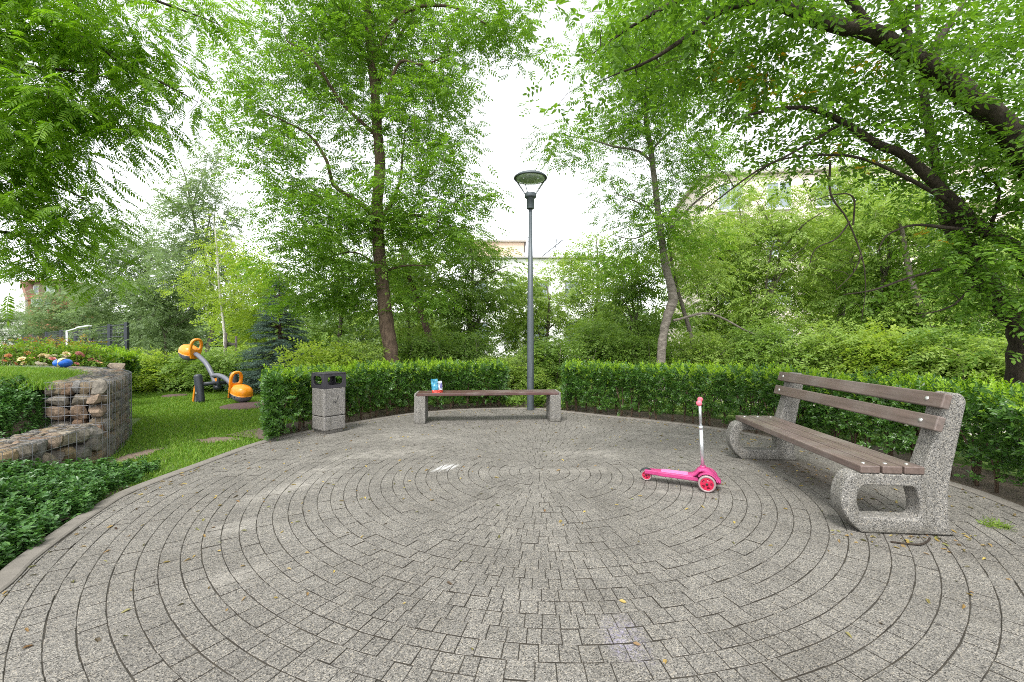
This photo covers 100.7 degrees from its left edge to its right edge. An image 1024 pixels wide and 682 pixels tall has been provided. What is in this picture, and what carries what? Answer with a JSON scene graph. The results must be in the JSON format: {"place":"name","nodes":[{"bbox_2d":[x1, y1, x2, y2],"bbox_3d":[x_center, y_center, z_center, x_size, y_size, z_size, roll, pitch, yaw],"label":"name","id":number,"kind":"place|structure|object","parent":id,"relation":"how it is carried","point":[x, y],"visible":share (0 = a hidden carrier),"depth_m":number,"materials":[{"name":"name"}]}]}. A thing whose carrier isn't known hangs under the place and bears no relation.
{"place":"outdoors","nodes":[
{"label":"outdoors","id":0,"kind":"place"},
{"bbox_2d":[0,396,131,546],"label":"bank soil","id":1,"kind":"structure","parent":0,"point":[19,430],"depth_m":4.29,"materials":[{"name":"black soil"}]},
{"bbox_2d":[0,375,160,569],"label":"ground cover","id":2,"kind":"object","parent":1,"relation":"on","point":[73,487],"visible":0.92,"depth_m":3.37,"materials":[{"name":"green plant"}]},
{"bbox_2d":[0,409,1023,681],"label":"paving","id":3,"kind":"structure","parent":0,"point":[674,545],"depth_m":2.38,"materials":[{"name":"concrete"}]},
{"bbox_2d":[311,371,345,434],"bbox_3d":[-2.629,0.876,6.094,0.343,0.854,0.343,0,0,37],"label":"litter bin","id":4,"kind":"object","parent":3,"relation":"on","point":[328,407],"visible":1,"depth_m":5.98,"materials":[{"name":"concrete"}]},
{"bbox_2d":[414,389,560,423],"bbox_3d":[-0.388,1.060,6.925,2.324,0.479,0.400,0,0,-5],"label":"backless bench","id":5,"kind":"object","parent":3,"relation":"on","point":[553,405],"visible":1,"depth_m":6.80,"materials":[{"name":"concrete"}]},
{"bbox_2d":[431,379,442,392],"bbox_3d":[-1.198,0.713,6.779,0.193,0.221,0.083,0,0,-14],"label":"drink pouch","id":6,"kind":"object","parent":5,"relation":"on","point":[436,385],"visible":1,"depth_m":6.77,"materials":[{"name":"plastic"}]},
{"bbox_2d":[2,409,1023,663],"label":"fallen leaves","id":7,"kind":"object","parent":3,"relation":"on","point":[544,511],"visible":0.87,"depth_m":2.97,"materials":[{"name":"yellow plant"}]},
{"bbox_2d":[514,170,546,409],"bbox_3d":[0.349,-0.915,8.046,0.634,4.490,0.634,0,0,0],"label":"park lamp","id":8,"kind":"object","parent":3,"relation":"on","point":[530,177],"visible":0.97,"depth_m":7.99,"materials":[{"name":"metal"}]},
{"bbox_2d":[529,363,531,377],"bbox_3d":[0.349,0.550,7.988,0.060,0.280,0.014,0,0,0],"label":"access door","id":9,"kind":"structure","parent":8,"relation":"in","point":[530,364],"depth_m":7.98,"materials":[{"name":"metal"}]},
{"bbox_2d":[640,397,720,492],"bbox_3d":[1.510,0.905,3.841,0.685,0.789,0.276,0,0,26],"label":"kick scooter","id":10,"kind":"object","parent":3,"relation":"on","point":[708,479],"visible":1,"depth_m":3.75,"materials":[{"name":"pink plastic"}]},
{"bbox_2d":[726,372,965,535],"bbox_3d":[2.714,0.822,3.800,0.776,0.957,2.020,0,0,5],"label":"park bench","id":11,"kind":"object","parent":3,"relation":"on","point":[922,477],"visible":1,"depth_m":2.93,"materials":[{"name":"concrete"}]},
{"bbox_2d":[890,537,930,545],"bbox_3d":[2.591,1.290,2.726,0.306,0.015,0.069,0,0,-9],"label":"stick","id":12,"kind":"object","parent":3,"relation":"on","point":[923,543],"visible":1,"depth_m":2.71,"materials":[{"name":"brown wood"}]},
{"bbox_2d":[976,516,1014,529],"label":"weed","id":13,"kind":"object","parent":3,"relation":"on","point":[998,523],"visible":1,"depth_m":2.97,"materials":[{"name":"green plant"}]},
{"bbox_2d":[0,344,1023,566],"bbox_3d":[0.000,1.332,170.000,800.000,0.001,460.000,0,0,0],"label":"lawn","id":14,"kind":"structure","parent":0,"point":[732,418],"depth_m":6.25,"materials":[{"name":"green plant"}]},
{"bbox_2d":[1,337,41,362],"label":"orange shrub","id":15,"kind":"object","parent":14,"relation":"on","point":[12,345],"visible":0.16,"depth_m":9.04,"materials":[{"name":"brown plant"}]},
{"bbox_2d":[0,307,69,345],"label":"broadleaf tree","id":16,"kind":"object","parent":14,"relation":"on","point":[5,333],"visible":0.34,"depth_m":71.85,"materials":[{"name":"green plant"}]},
{"bbox_2d":[0,279,90,347],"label":"brick house","id":17,"kind":"structure","parent":14,"relation":"on","point":[19,291],"depth_m":80.00,"materials":[{"name":"beige brick"}]},
{"bbox_2d":[0,422,108,469],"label":"gabion wall","id":18,"kind":"structure","parent":14,"relation":"on","point":[84,441],"depth_m":4.17,"materials":[{"name":"stone"}]},
{"bbox_2d":[23,334,91,355],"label":"orange shrub","id":19,"kind":"object","parent":14,"relation":"on","point":[59,339],"visible":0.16,"depth_m":9.22,"materials":[{"name":"brown plant"}]},
{"bbox_2d":[0,281,131,345],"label":"broadleaf tree","id":20,"kind":"object","parent":14,"relation":"on","point":[47,297],"visible":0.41,"depth_m":44.93,"materials":[{"name":"green plant"}]},
{"bbox_2d":[8,366,131,458],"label":"gabion wall","id":21,"kind":"structure","parent":14,"relation":"on","point":[100,395],"depth_m":4.76,"materials":[{"name":"stone"}]},
{"bbox_2d":[0,339,37,365],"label":"rose bush","id":22,"kind":"object","parent":21,"relation":"on","point":[6,355],"visible":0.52,"depth_m":7.78,"materials":[{"name":"green plant"}]},
{"bbox_2d":[6,337,75,366],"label":"rose bush","id":23,"kind":"object","parent":21,"relation":"on","point":[37,362],"visible":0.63,"depth_m":7.84,"materials":[{"name":"green plant"}]},
{"bbox_2d":[52,358,72,367],"bbox_3d":[-7.352,0.360,6.950,0.236,0.158,0.239,0,0,-17],"label":"ball","id":24,"kind":"object","parent":21,"relation":"on","point":[62,362],"visible":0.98,"depth_m":6.89,"materials":[{"name":"blue plastic"}]},
{"bbox_2d":[107,363,124,369],"bbox_3d":[-6.419,0.421,6.915,0.314,0.135,0.168,0,0,0],"label":"loose stone","id":25,"kind":"object","parent":21,"relation":"on","point":[116,365],"visible":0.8,"depth_m":6.84,"materials":[{"name":"beige stone"}]},
{"bbox_2d":[22,322,128,351],"bbox_3d":[-44.487,0.200,40.911,63.202,2.300,0.202,0,0,38],"label":"fence","id":26,"kind":"object","parent":14,"relation":"on","point":[110,329],"visible":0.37,"depth_m":24.92,"materials":[{"name":"metal"}]},
{"bbox_2d":[66,325,91,344],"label":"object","id":27,"kind":"object","parent":14,"relation":"on","point":[85,326],"visible":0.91,"depth_m":17.97,"materials":[{"name":"white metal"}]},
{"bbox_2d":[32,343,145,375],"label":"hedge","id":28,"kind":"object","parent":14,"relation":"on","point":[130,361],"visible":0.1,"depth_m":9.61,"materials":[{"name":"green plant"}]},
{"bbox_2d":[37,205,226,358],"bbox_3d":[-25.521,-3.626,28.666,9.563,11.244,8.260,0,0,0],"label":"broadleaf tree","id":29,"kind":"object","parent":14,"relation":"on","point":[93,302],"visible":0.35,"depth_m":27.55,"materials":[{"name":"green plant"}]},
{"bbox_2d":[110,448,162,462],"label":"bare earth","id":30,"kind":"structure","parent":14,"relation":"on","point":[132,455],"depth_m":4.94,"materials":[{"name":"brown soil"}]},
{"bbox_2d":[0,0,273,325],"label":"locust tree","id":31,"kind":"object","parent":14,"relation":"on","point":[65,38],"visible":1,"depth_m":4.85,"materials":[{"name":"green plant"}]},
{"bbox_2d":[128,346,190,391],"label":"shrub","id":32,"kind":"object","parent":14,"relation":"on","point":[149,362],"visible":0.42,"depth_m":10.87,"materials":[{"name":"green plant"}]},
{"bbox_2d":[104,279,218,360],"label":"broadleaf tree","id":33,"kind":"object","parent":14,"relation":"on","point":[167,329],"visible":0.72,"depth_m":23.27,"materials":[{"name":"green plant"}]},
{"bbox_2d":[132,347,216,391],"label":"shrub","id":34,"kind":"object","parent":14,"relation":"on","point":[171,363],"visible":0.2,"depth_m":11.15,"materials":[{"name":"green plant"}]},
{"bbox_2d":[161,394,187,396],"bbox_3d":[-8.027,1.305,10.107,0.510,0.050,0.510,0,0,0],"label":"rubber mat","id":35,"kind":"object","parent":14,"relation":"on","point":[171,395],"visible":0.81,"depth_m":9.99,"materials":[{"name":"rubber"}]},
{"bbox_2d":[93,136,275,355],"bbox_3d":[-17.588,-5.204,23.681,8.548,13.152,7.450,0,0,-32],"label":"poplar tree","id":36,"kind":"object","parent":14,"relation":"on","point":[181,247],"visible":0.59,"depth_m":23.12,"materials":[{"name":"green plant"}]},
{"bbox_2d":[146,340,258,392],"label":"shrub","id":37,"kind":"object","parent":14,"relation":"on","point":[223,366],"visible":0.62,"depth_m":10.93,"materials":[{"name":"green plant"}]},
{"bbox_2d":[149,207,270,345],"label":"birch sapling","id":38,"kind":"object","parent":14,"relation":"on","point":[215,299],"visible":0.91,"depth_m":12.94,"materials":[{"name":"green plant"}]},
{"bbox_2d":[178,338,252,402],"bbox_3d":[-6.647,0.642,9.471,2.580,1.404,0.882,0,0,28],"label":"seesaw","id":39,"kind":"object","parent":14,"relation":"on","point":[239,391],"visible":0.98,"depth_m":9.16,"materials":[{"name":"orange plastic"}]},
{"bbox_2d":[198,437,239,442],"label":"bare earth","id":40,"kind":"structure","parent":14,"relation":"on","point":[212,439],"depth_m":5.70,"materials":[{"name":"brown soil"}]},
{"bbox_2d":[224,333,235,360],"bbox_3d":[-8.413,0.550,12.647,0.296,1.601,0.102,0,0,-24],"label":"tree stake","id":41,"kind":"object","parent":14,"relation":"on","point":[226,343],"visible":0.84,"depth_m":12.58,"materials":[{"name":"brown wood"}]},
{"bbox_2d":[78,387,385,508],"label":"grass","id":42,"kind":"structure","parent":14,"relation":"on","point":[194,413],"depth_m":6.52,"materials":[{"name":"green plant"}]},
{"bbox_2d":[219,402,259,410],"bbox_3d":[-5.338,1.305,8.557,0.938,0.050,0.938,0,0,0],"label":"rubber mat","id":43,"kind":"object","parent":14,"relation":"on","point":[244,405],"visible":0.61,"depth_m":8.31,"materials":[{"name":"brown rubber"}]},
{"bbox_2d":[203,340,283,378],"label":"shrub","id":44,"kind":"object","parent":14,"relation":"on","point":[243,348],"visible":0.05,"depth_m":12.33,"materials":[{"name":"green plant"}]},
{"bbox_2d":[189,239,309,359],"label":"broadleaf tree","id":45,"kind":"object","parent":14,"relation":"on","point":[247,324],"visible":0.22,"depth_m":14.93,"materials":[{"name":"green plant"}]},
{"bbox_2d":[223,281,314,396],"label":"spruce tree","id":46,"kind":"object","parent":14,"relation":"on","point":[280,340],"visible":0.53,"depth_m":10.69,"materials":[{"name":"green plant"}]},
{"bbox_2d":[238,219,403,364],"bbox_3d":[-6.461,-1.226,14.857,5.814,6.224,4.498,0,0,0],"label":"broadleaf tree","id":47,"kind":"object","parent":14,"relation":"on","point":[322,334],"visible":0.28,"depth_m":14.67,"materials":[{"name":"green plant"}]},
{"bbox_2d":[266,335,380,412],"bbox_3d":[-3.619,0.746,8.256,2.321,1.752,2.220,0,0,-22],"label":"shrub","id":48,"kind":"object","parent":14,"relation":"on","point":[317,353],"visible":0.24,"depth_m":8.03,"materials":[{"name":"green plant"}]},
{"bbox_2d":[1,300,667,346],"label":"wood","id":49,"kind":"object","parent":14,"relation":"on","point":[219,336],"visible":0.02,"depth_m":94.21,"materials":[{"name":"green plant"}]},
{"bbox_2d":[140,0,569,404],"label":"ash tree","id":50,"kind":"object","parent":14,"relation":"on","point":[371,55],"visible":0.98,"depth_m":8.46,"materials":[{"name":"green plant"}]},
{"bbox_2d":[320,332,400,408],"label":"shrub","id":51,"kind":"object","parent":14,"relation":"on","point":[371,354],"visible":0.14,"depth_m":8.62,"materials":[{"name":"green plant"}]},
{"bbox_2d":[339,219,469,360],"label":"broadleaf tree","id":52,"kind":"object","parent":14,"relation":"on","point":[400,328],"visible":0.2,"depth_m":14.86,"materials":[{"name":"green plant"}]},
{"bbox_2d":[335,237,481,356],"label":"slender tree","id":53,"kind":"object","parent":14,"relation":"on","point":[427,282],"visible":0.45,"depth_m":12.43,"materials":[{"name":"green plant"}]},
{"bbox_2d":[368,327,468,389],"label":"shrub","id":54,"kind":"object","parent":14,"relation":"on","point":[417,348],"visible":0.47,"depth_m":9.90,"materials":[{"name":"green plant"}]},
{"bbox_2d":[393,219,534,358],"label":"broadleaf tree","id":55,"kind":"object","parent":14,"relation":"on","point":[471,320],"visible":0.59,"depth_m":13.55,"materials":[{"name":"green plant"}]},
{"bbox_2d":[427,329,508,389],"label":"shrub","id":56,"kind":"object","parent":14,"relation":"on","point":[472,348],"visible":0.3,"depth_m":10.31,"materials":[{"name":"green plant"}]},
{"bbox_2d":[460,347,559,401],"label":"shrub","id":57,"kind":"object","parent":14,"relation":"on","point":[517,377],"visible":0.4,"depth_m":9.47,"materials":[{"name":"green plant"}]},
{"bbox_2d":[0,407,1023,592],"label":"kerb","id":58,"kind":"structure","parent":14,"relation":"on","point":[12,571],"depth_m":3.46,"materials":[{"name":"concrete"}]},
{"bbox_2d":[467,266,583,361],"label":"broadleaf tree","id":59,"kind":"object","parent":14,"relation":"on","point":[543,311],"visible":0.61,"depth_m":15.55,"materials":[{"name":"green plant"}]},
{"bbox_2d":[460,237,593,357],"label":"white house","id":60,"kind":"structure","parent":14,"relation":"on","point":[519,245],"depth_m":33.00,"materials":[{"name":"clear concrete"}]},
{"bbox_2d":[534,281,547,300],"bbox_3d":[2.274,-3.865,32.930,1.220,1.570,0.200,0,0,0],"label":"window","id":61,"kind":"structure","parent":60,"relation":"in","point":[535,281],"depth_m":32.98,"materials":[{"name":"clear glass"}]},
{"bbox_2d":[565,282,578,297],"bbox_3d":[4.674,-3.865,32.930,1.220,1.570,0.200,0,0,0],"label":"window","id":62,"kind":"structure","parent":60,"relation":"in","point":[566,283],"depth_m":32.98,"materials":[{"name":"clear glass"}]},
{"bbox_2d":[514,330,596,391],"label":"shrub","id":63,"kind":"object","parent":14,"relation":"on","point":[562,352],"visible":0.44,"depth_m":10.02,"materials":[{"name":"green plant"}]},
{"bbox_2d":[522,228,646,359],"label":"broadleaf tree","id":64,"kind":"object","parent":14,"relation":"on","point":[572,293],"visible":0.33,"depth_m":16.88,"materials":[{"name":"green plant"}]},
{"bbox_2d":[560,314,641,388],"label":"shrub","id":65,"kind":"object","parent":14,"relation":"on","point":[604,344],"visible":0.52,"depth_m":11.09,"materials":[{"name":"green plant"}]},
{"bbox_2d":[563,243,717,365],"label":"broadleaf tree","id":66,"kind":"object","parent":14,"relation":"on","point":[633,292],"visible":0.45,"depth_m":13.09,"materials":[{"name":"green plant"}]},
{"bbox_2d":[609,329,686,393],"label":"shrub","id":67,"kind":"object","parent":14,"relation":"on","point":[646,355],"visible":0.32,"depth_m":10.82,"materials":[{"name":"green plant"}]},
{"bbox_2d":[518,0,786,390],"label":"ash tree","id":68,"kind":"object","parent":14,"relation":"on","point":[638,128],"visible":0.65,"depth_m":9.22,"materials":[{"name":"green plant"}]},
{"bbox_2d":[290,378,1023,474],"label":"undergrowth","id":69,"kind":"object","parent":14,"relation":"on","point":[538,399],"visible":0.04,"depth_m":8.25,"materials":[{"name":"green plant"}]},
{"bbox_2d":[608,197,756,348],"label":"slender tree","id":70,"kind":"object","parent":14,"relation":"on","point":[676,275],"visible":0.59,"depth_m":11.76,"materials":[{"name":"green plant"}]},
{"bbox_2d":[653,329,755,394],"bbox_3d":[4.745,0.641,10.669,2.694,1.900,2.948,0,0,0],"label":"shrub","id":71,"kind":"object","parent":14,"relation":"on","point":[707,346],"visible":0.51,"depth_m":10.22,"materials":[{"name":"green plant"}]},
{"bbox_2d":[649,209,779,357],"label":"broadleaf tree","id":72,"kind":"object","parent":14,"relation":"on","point":[705,326],"visible":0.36,"depth_m":15.39,"materials":[{"name":"green plant"}]},
{"bbox_2d":[672,175,802,345],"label":"broadleaf tree","id":73,"kind":"object","parent":14,"relation":"on","point":[738,194],"visible":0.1,"depth_m":19.34,"materials":[{"name":"green plant"}]},
{"bbox_2d":[694,314,820,395],"bbox_3d":[5.713,0.497,9.757,2.723,2.218,2.969,0,0,0],"label":"shrub","id":74,"kind":"object","parent":14,"relation":"on","point":[754,346],"visible":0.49,"depth_m":9.55,"materials":[{"name":"green plant"}]},
{"bbox_2d":[517,0,1023,430],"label":"hackberry tree","id":75,"kind":"object","parent":14,"relation":"on","point":[1000,135],"visible":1,"depth_m":3.87,"materials":[{"name":"green plant"}]},
{"bbox_2d":[691,160,859,363],"bbox_3d":[8.777,-2.350,14.755,5.075,7.606,4.162,0,0,38],"label":"broadleaf tree","id":76,"kind":"object","parent":14,"relation":"on","point":[765,305],"visible":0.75,"depth_m":14.08,"materials":[{"name":"green plant"}]},
{"bbox_2d":[759,314,901,396],"bbox_3d":[6.653,0.562,9.126,2.830,2.295,2.699,0,0,0],"label":"shrub","id":77,"kind":"object","parent":14,"relation":"on","point":[830,363],"visible":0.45,"depth_m":8.90,"materials":[{"name":"green plant"}]},
{"bbox_2d":[764,142,898,371],"bbox_3d":[11.675,-2.707,15.668,4.742,8.511,4.446,0,0,-20],"label":"broadleaf tree","id":78,"kind":"object","parent":14,"relation":"on","point":[824,190],"visible":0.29,"depth_m":15.12,"materials":[{"name":"green plant"}]},
{"bbox_2d":[668,158,1021,347],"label":"apartment block","id":79,"kind":"structure","parent":14,"relation":"on","point":[797,180],"depth_m":26.34,"materials":[{"name":"beige concrete"}]},
{"bbox_2d":[717,183,743,211],"bbox_3d":[13.730,-9.015,26.708,1.620,1.770,0.200,0,0,8],"label":"window","id":80,"kind":"structure","parent":79,"relation":"in","point":[718,205],"depth_m":26.76,"materials":[{"name":"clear glass"}]},
{"bbox_2d":[765,181,791,210],"bbox_3d":[16.553,-9.015,26.312,1.620,1.770,0.200,0,0,8],"label":"window","id":81,"kind":"structure","parent":79,"relation":"in","point":[778,183],"depth_m":26.32,"materials":[{"name":"white glass"}]},
{"bbox_2d":[815,179,838,208],"bbox_3d":[19.372,-9.015,25.914,1.620,1.770,0.200,0,0,8],"label":"window","id":82,"kind":"structure","parent":79,"relation":"in","point":[818,206],"depth_m":25.97,"materials":[{"name":"white glass"}]},
{"bbox_2d":[780,155,950,332],"bbox_3d":[15.474,-3.072,19.198,6.247,10.253,6.727,0,0,-33],"label":"broadleaf tree","id":83,"kind":"object","parent":14,"relation":"on","point":[827,213],"visible":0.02,"depth_m":18.77,"materials":[{"name":"green plant"}]},
{"bbox_2d":[813,317,951,399],"bbox_3d":[7.394,0.522,8.572,2.598,2.020,2.465,0,0,0],"label":"shrub","id":84,"kind":"object","parent":14,"relation":"on","point":[887,339],"visible":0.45,"depth_m":8.26,"materials":[{"name":"green plant"}]},
{"bbox_2d":[810,177,978,337],"bbox_3d":[11.438,-1.524,12.892,4.192,6.995,4.096,0,0,35],"label":"broadleaf tree","id":85,"kind":"object","parent":14,"relation":"on","point":[887,264],"visible":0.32,"depth_m":12.90,"materials":[{"name":"green plant"}]},
{"bbox_2d":[822,176,981,336],"bbox_3d":[10.788,-1.490,11.741,3.660,5.729,3.506,0,0,39],"label":"slender tree","id":86,"kind":"object","parent":14,"relation":"on","point":[873,230],"visible":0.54,"depth_m":11.74,"materials":[{"name":"green plant"}]},
{"bbox_2d":[848,316,1004,412],"bbox_3d":[7.949,0.612,7.848,3.072,2.178,2.354,0,0,42],"label":"shrub","id":87,"kind":"object","parent":14,"relation":"on","point":[917,361],"visible":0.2,"depth_m":7.76,"materials":[{"name":"green plant"}]},
{"bbox_2d":[855,243,1004,359],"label":"broadleaf tree","id":88,"kind":"object","parent":14,"relation":"on","point":[914,321],"visible":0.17,"depth_m":11.74,"materials":[{"name":"green plant"}]},
{"bbox_2d":[899,325,1007,423],"bbox_3d":[7.978,0.598,7.045,2.508,1.748,2.189,0,0,24],"label":"shrub","id":89,"kind":"object","parent":14,"relation":"on","point":[996,367],"visible":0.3,"depth_m":7.10,"materials":[{"name":"green plant"}]},
{"bbox_2d":[907,215,1023,373],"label":"broadleaf tree","id":90,"kind":"object","parent":14,"relation":"on","point":[1009,285],"visible":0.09,"depth_m":10.59,"materials":[{"name":"green plant"}]},
{"bbox_2d":[0,0,1023,335],"label":"sky","id":91,"kind":"structure","parent":0,"point":[558,209],"materials":[{"name":"white"}]},
{"bbox_2d":[226,402,1023,505],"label":"soil bed","id":92,"kind":"object","parent":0,"point":[1011,492],"visible":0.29,"depth_m":6.44,"materials":[{"name":"brown soil"}]},
{"bbox_2d":[254,357,509,440],"bbox_3d":[-1.935,0.817,7.507,1.714,1.061,4.772,0,0,45],"label":"privet hedge","id":93,"kind":"object","parent":92,"relation":"on","point":[278,385],"visible":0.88,"depth_m":7.19,"materials":[{"name":"green plant"}]},
{"bbox_2d":[558,358,1023,492],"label":"privet hedge","id":94,"kind":"object","parent":92,"relation":"on","point":[1006,399],"visible":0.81,"depth_m":5.19,"materials":[{"name":"green plant"}]},
{"bbox_2d":[616,391,1005,441],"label":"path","id":95,"kind":"structure","parent":0,"point":[813,405],"depth_m":8.18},
{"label":"raised bed soil","id":96,"kind":"structure","parent":0,"visible":0},
{"bbox_2d":[0,337,53,365],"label":"rose bush","id":97,"kind":"object","parent":96,"relation":"on","point":[19,358],"visible":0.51,"depth_m":7.83,"materials":[{"name":"green plant"}]},
{"bbox_2d":[0,365,91,390],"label":"grass","id":98,"kind":"structure","parent":96,"relation":"on","point":[43,377],"depth_m":5.53,"materials":[{"name":"green plant"}]},
{"bbox_2d":[26,342,90,365],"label":"rose bush","id":99,"kind":"object","parent":96,"relation":"on","point":[53,358],"visible":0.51,"depth_m":7.87,"materials":[{"name":"green plant"}]},
{"bbox_2d":[50,338,108,366],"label":"rose bush","id":100,"kind":"object","parent":96,"relation":"on","point":[82,355],"visible":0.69,"depth_m":8.01,"materials":[{"name":"green plant"}]},
{"bbox_2d":[65,342,125,367],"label":"rose bush","id":101,"kind":"object","parent":96,"relation":"on","point":[101,352],"visible":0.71,"depth_m":8.23,"materials":[{"name":"green plant"}]}
]}

